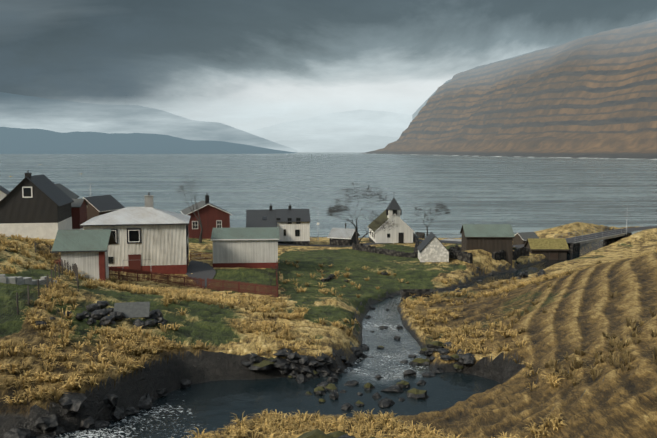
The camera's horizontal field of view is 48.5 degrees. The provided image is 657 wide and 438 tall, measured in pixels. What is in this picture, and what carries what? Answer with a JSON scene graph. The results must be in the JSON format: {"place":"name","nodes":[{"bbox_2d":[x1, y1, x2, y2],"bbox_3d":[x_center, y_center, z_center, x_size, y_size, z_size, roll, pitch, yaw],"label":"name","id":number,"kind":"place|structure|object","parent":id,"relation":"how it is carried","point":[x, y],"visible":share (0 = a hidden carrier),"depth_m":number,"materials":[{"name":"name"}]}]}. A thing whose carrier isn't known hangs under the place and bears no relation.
{"place":"outdoors","nodes":[
{"label":"outdoors","id":0,"kind":"place"},
{"bbox_2d":[0,11,285,126],"bbox_3d":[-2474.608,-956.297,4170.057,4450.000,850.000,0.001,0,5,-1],"label":"cloud","id":1,"kind":"structure","parent":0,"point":[111,74],"depth_m":4206.23,"materials":[{"name":"grey"}]},
{"bbox_2d":[0,98,296,153],"bbox_3d":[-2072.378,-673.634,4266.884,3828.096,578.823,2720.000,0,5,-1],"label":"mountain","id":2,"kind":"structure","parent":0,"point":[219,140],"depth_m":3650.11,"materials":[{"name":"stone"}]},
{"bbox_2d":[0,110,411,151],"bbox_3d":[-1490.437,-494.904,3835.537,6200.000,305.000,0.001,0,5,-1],"label":"cloud","id":3,"kind":"structure","parent":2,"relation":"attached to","point":[344,132],"depth_m":3864.23,"materials":[{"name":"white"}]},
{"bbox_2d":[269,204,310,245],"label":"house","id":4,"kind":"structure","parent":0,"point":[293,225],"depth_m":125.44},
{"bbox_2d":[168,102,419,141],"bbox_3d":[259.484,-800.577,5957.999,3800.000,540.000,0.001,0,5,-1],"label":"cloud","id":5,"kind":"structure","parent":0,"point":[401,110],"depth_m":5945.46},
{"bbox_2d":[30,240,607,437],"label":"stream water","id":6,"kind":"structure","parent":0,"point":[201,407],"depth_m":40.64,"materials":[{"name":"black liquid"}]},
{"bbox_2d":[0,222,656,437],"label":"grass","id":7,"kind":"structure","parent":0,"point":[583,312],"depth_m":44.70,"materials":[{"name":"yellow plant"}]},
{"bbox_2d":[0,185,8,200],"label":"white house","id":8,"kind":"structure","parent":7,"relation":"on","point":[4,192],"depth_m":116.38,"materials":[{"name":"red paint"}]},
{"bbox_2d":[0,274,56,284],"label":"field wall","id":9,"kind":"structure","parent":7,"relation":"on","point":[18,280],"depth_m":48.20,"materials":[{"name":"grey stone"}]},
{"bbox_2d":[0,259,72,323],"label":"wire fence","id":10,"kind":"object","parent":7,"relation":"on","point":[38,286],"visible":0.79,"depth_m":45.23,"materials":[{"name":"grey wood"}]},
{"bbox_2d":[0,170,73,238],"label":"black house","id":11,"kind":"structure","parent":7,"relation":"on","point":[37,206],"depth_m":99.92,"materials":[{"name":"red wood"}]},
{"bbox_2d":[35,242,71,272],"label":"fence","id":12,"kind":"object","parent":7,"relation":"on","point":[45,249],"depth_m":68.20,"materials":[{"name":"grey wood"}]},
{"bbox_2d":[53,182,78,198],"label":"grey roof house","id":13,"kind":"structure","parent":7,"relation":"on","point":[68,192],"depth_m":127.48,"materials":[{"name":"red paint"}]},
{"bbox_2d":[72,263,78,291],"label":"wire fence","id":14,"kind":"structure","parent":7,"relation":"on","point":[75,268],"depth_m":56.04,"materials":[{"name":"grey"}]},
{"bbox_2d":[71,199,87,229],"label":"red annex","id":15,"kind":"object","parent":7,"relation":"on","point":[79,211],"visible":0.29,"depth_m":111.91,"materials":[{"name":"paint"}]},
{"bbox_2d":[51,229,115,280],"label":"shed","id":16,"kind":"structure","parent":7,"relation":"on","point":[81,249],"depth_m":68.15,"materials":[{"name":"white wood"}]},
{"bbox_2d":[54,252,105,282],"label":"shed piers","id":17,"kind":"structure","parent":16,"relation":"attached to","point":[102,270],"depth_m":68.17,"materials":[{"name":"red wood"}]},
{"bbox_2d":[82,195,124,220],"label":"brown house","id":18,"kind":"structure","parent":7,"relation":"on","point":[100,205],"depth_m":138.20,"materials":[{"name":"red wood"}]},
{"bbox_2d":[75,301,167,328],"bbox_3d":[-12.695,6.075,45.737,5.004,1.502,5.746,0,5,-1],"label":"rock pile","id":19,"kind":"object","parent":7,"relation":"on","point":[118,311],"visible":0.98,"depth_m":45.78,"materials":[{"name":"grey stone"}]},
{"bbox_2d":[80,192,190,273],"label":"white house","id":20,"kind":"structure","parent":7,"relation":"on","point":[161,244],"depth_m":81.23,"materials":[{"name":"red wood"}]},
{"bbox_2d":[112,225,186,264],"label":"house trim","id":21,"kind":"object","parent":20,"relation":"attached to","point":[114,231],"visible":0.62,"depth_m":80.72,"materials":[{"name":"white paint"}]},
{"bbox_2d":[109,266,204,288],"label":"picket fence","id":22,"kind":"object","parent":7,"relation":"on","point":[137,275],"visible":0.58,"depth_m":75.48,"materials":[{"name":"red paint"}]},
{"bbox_2d":[176,173,204,242],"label":"tree","id":23,"kind":"object","parent":7,"relation":"on","point":[200,224],"visible":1,"depth_m":112.12,"materials":[{"name":"brown plant"}]},
{"bbox_2d":[186,260,215,287],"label":"driveway asphalt","id":24,"kind":"structure","parent":7,"relation":"on","point":[201,270],"depth_m":82.91,"materials":[{"name":"grey asphalt"}]},
{"bbox_2d":[190,252,211,259],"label":"picket fence","id":25,"kind":"object","parent":7,"relation":"on","point":[206,255],"visible":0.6,"depth_m":94.08,"materials":[{"name":"red paint"}]},
{"bbox_2d":[181,193,231,238],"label":"dark red house","id":26,"kind":"structure","parent":7,"relation":"on","point":[212,216],"depth_m":117.54,"materials":[{"name":"dark red painted wood"},{"name":"grey felt"},{"name":"stone"}]},
{"bbox_2d":[207,278,277,296],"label":"picket fence","id":27,"kind":"object","parent":7,"relation":"on","point":[223,285],"visible":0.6,"depth_m":72.28,"materials":[{"name":"red paint"}]},
{"bbox_2d":[211,227,278,268],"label":"white garage","id":28,"kind":"structure","parent":7,"relation":"on","point":[252,247],"depth_m":86.78,"materials":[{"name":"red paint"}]},
{"bbox_2d":[246,210,276,227],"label":"house roof","id":29,"kind":"structure","parent":7,"relation":"on","point":[260,218],"depth_m":125.62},
{"bbox_2d":[264,266,279,285],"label":"garden shrub","id":30,"kind":"object","parent":7,"relation":"on","point":[271,272],"visible":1,"depth_m":77.42,"materials":[{"name":"red plant"}]},
{"bbox_2d":[2,262,547,437],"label":"stream rocks","id":31,"kind":"object","parent":7,"relation":"on","point":[71,402],"visible":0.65,"depth_m":41.76,"materials":[{"name":"grey stone"}]},
{"bbox_2d":[276,262,277,296],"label":"picket fence","id":32,"kind":"object","parent":7,"relation":"on","point":[276,279],"visible":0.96,"depth_m":75.65,"materials":[{"name":"red paint"}]},
{"bbox_2d":[321,274,334,281],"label":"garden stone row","id":33,"kind":"object","parent":7,"relation":"on","point":[330,277],"visible":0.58,"depth_m":83.94,"materials":[{"name":"grey stone"}]},
{"bbox_2d":[327,222,359,245],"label":"shed","id":34,"kind":"structure","parent":7,"relation":"on","point":[345,236],"depth_m":126.83,"materials":[{"name":"grey metal"}]},
{"bbox_2d":[352,243,362,250],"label":"wall by tree","id":35,"kind":"structure","parent":7,"relation":"on","point":[355,246],"depth_m":118.86,"materials":[{"name":"grey stone"}]},
{"bbox_2d":[326,182,390,243],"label":"bare tree","id":36,"kind":"object","parent":7,"relation":"on","point":[341,208],"depth_m":121.01,"materials":[{"name":"grey wood"}]},
{"bbox_2d":[278,239,460,246],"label":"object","id":37,"kind":"object","parent":7,"relation":"on","point":[421,240],"visible":0.38,"depth_m":128.58,"materials":[{"name":"grey stone"}]},
{"bbox_2d":[346,210,396,243],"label":"bare tree","id":38,"kind":"object","parent":7,"relation":"on","point":[376,222],"depth_m":118.77,"materials":[{"name":"grey wood"}]},
{"bbox_2d":[361,245,415,257],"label":"churchyard wall","id":39,"kind":"structure","parent":7,"relation":"on","point":[373,249],"depth_m":112.45,"materials":[{"name":"grey stone"}]},
{"bbox_2d":[368,210,414,243],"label":"church","id":40,"kind":"structure","parent":7,"relation":"on","point":[385,236],"depth_m":129.43,"materials":[{"name":"white paint"}]},
{"bbox_2d":[413,233,418,257],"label":"churchyard wall","id":41,"kind":"structure","parent":7,"relation":"on","point":[415,238],"depth_m":120.03,"materials":[{"name":"grey stone"}]},
{"bbox_2d":[401,289,432,298],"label":"low stone wall","id":42,"kind":"structure","parent":7,"relation":"on","point":[406,293],"depth_m":79.53,"materials":[{"name":"grey stone"}]},
{"bbox_2d":[416,232,424,238],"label":"churchyard wall","id":43,"kind":"structure","parent":7,"relation":"on","point":[420,235],"depth_m":159.36,"materials":[{"name":"grey stone"}]},
{"bbox_2d":[412,202,450,235],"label":"bare tree","id":44,"kind":"object","parent":7,"relation":"on","point":[441,207],"visible":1,"depth_m":117.21,"materials":[{"name":"grey wood"}]},
{"bbox_2d":[417,231,449,261],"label":"stone house","id":45,"kind":"structure","parent":7,"relation":"on","point":[431,247],"depth_m":104.30,"materials":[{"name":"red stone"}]},
{"bbox_2d":[443,233,461,240],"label":"foam","id":46,"kind":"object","parent":7,"relation":"on","point":[449,239],"depth_m":145.42,"materials":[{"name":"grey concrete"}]},
{"bbox_2d":[449,245,461,250],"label":"ruin wall","id":47,"kind":"structure","parent":7,"relation":"on","point":[457,247],"depth_m":109.99,"materials":[{"name":"grey stone"}]},
{"bbox_2d":[447,249,472,263],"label":"wall","id":48,"kind":"structure","parent":7,"relation":"on","point":[464,256],"depth_m":104.47,"materials":[{"name":"grey stone"}]},
{"bbox_2d":[460,224,514,264],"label":"boat house","id":49,"kind":"structure","parent":7,"relation":"on","point":[491,238],"depth_m":111.02,"materials":[{"name":"brown wood"}]},
{"bbox_2d":[492,250,516,259],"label":"ruin wall","id":50,"kind":"structure","parent":7,"relation":"on","point":[500,255],"depth_m":110.43,"materials":[{"name":"grey stone"}]},
{"bbox_2d":[514,247,529,258],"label":"ruin wall","id":51,"kind":"structure","parent":7,"relation":"on","point":[523,251],"depth_m":121.51,"materials":[{"name":"grey stone"}]},
{"bbox_2d":[513,232,538,244],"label":"dark shed","id":52,"kind":"structure","parent":7,"relation":"on","point":[520,238],"depth_m":133.16,"materials":[{"name":"black wood"}]},
{"bbox_2d":[513,241,572,247],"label":"road","id":53,"kind":"structure","parent":7,"relation":"on","point":[519,246],"depth_m":130.35,"materials":[{"name":"grey asphalt"}]},
{"bbox_2d":[524,238,568,259],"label":"turf hut","id":54,"kind":"object","parent":7,"relation":"on","point":[553,249],"visible":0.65,"depth_m":124.27,"materials":[{"name":"plant"}]},
{"bbox_2d":[555,226,631,253],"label":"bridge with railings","id":55,"kind":"structure","parent":7,"relation":"on","point":[608,237],"depth_m":140.50,"materials":[{"name":"grey concrete"}]},
{"bbox_2d":[611,226,656,231],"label":"road","id":56,"kind":"structure","parent":7,"relation":"on","point":[638,228],"depth_m":149.41,"materials":[{"name":"grey asphalt"}]},
{"bbox_2d":[0,152,656,240],"bbox_3d":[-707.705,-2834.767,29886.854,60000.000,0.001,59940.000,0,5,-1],"label":"sea water","id":57,"kind":"structure","parent":0,"point":[525,194],"depth_m":405.85,"materials":[{"name":"grey liquid"}]},
{"bbox_2d":[0,0,656,116],"label":"sky","id":58,"kind":"structure","parent":0,"point":[331,52],"materials":[{"name":"grey"}]},
{"bbox_2d":[263,135,398,150],"bbox_3d":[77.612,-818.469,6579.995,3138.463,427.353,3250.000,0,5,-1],"label":"mountain","id":59,"kind":"structure","parent":0,"point":[373,147],"depth_m":5440.32,"materials":[{"name":"grey"}]},
{"bbox_2d":[386,197,403,243],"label":"church tower","id":60,"kind":"structure","parent":0,"point":[393,207],"depth_m":129.14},
{"bbox_2d":[412,49,540,119],"bbox_3d":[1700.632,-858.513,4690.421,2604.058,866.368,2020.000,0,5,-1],"label":"mountain","id":61,"kind":"structure","parent":0,"point":[415,114],"depth_m":5126.85,"materials":[{"name":"grey"}]},
{"bbox_2d":[361,19,656,158],"bbox_3d":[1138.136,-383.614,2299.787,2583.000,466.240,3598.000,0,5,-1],"label":"mountain","id":62,"kind":"structure","parent":0,"point":[593,96],"depth_m":2065.86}
]}

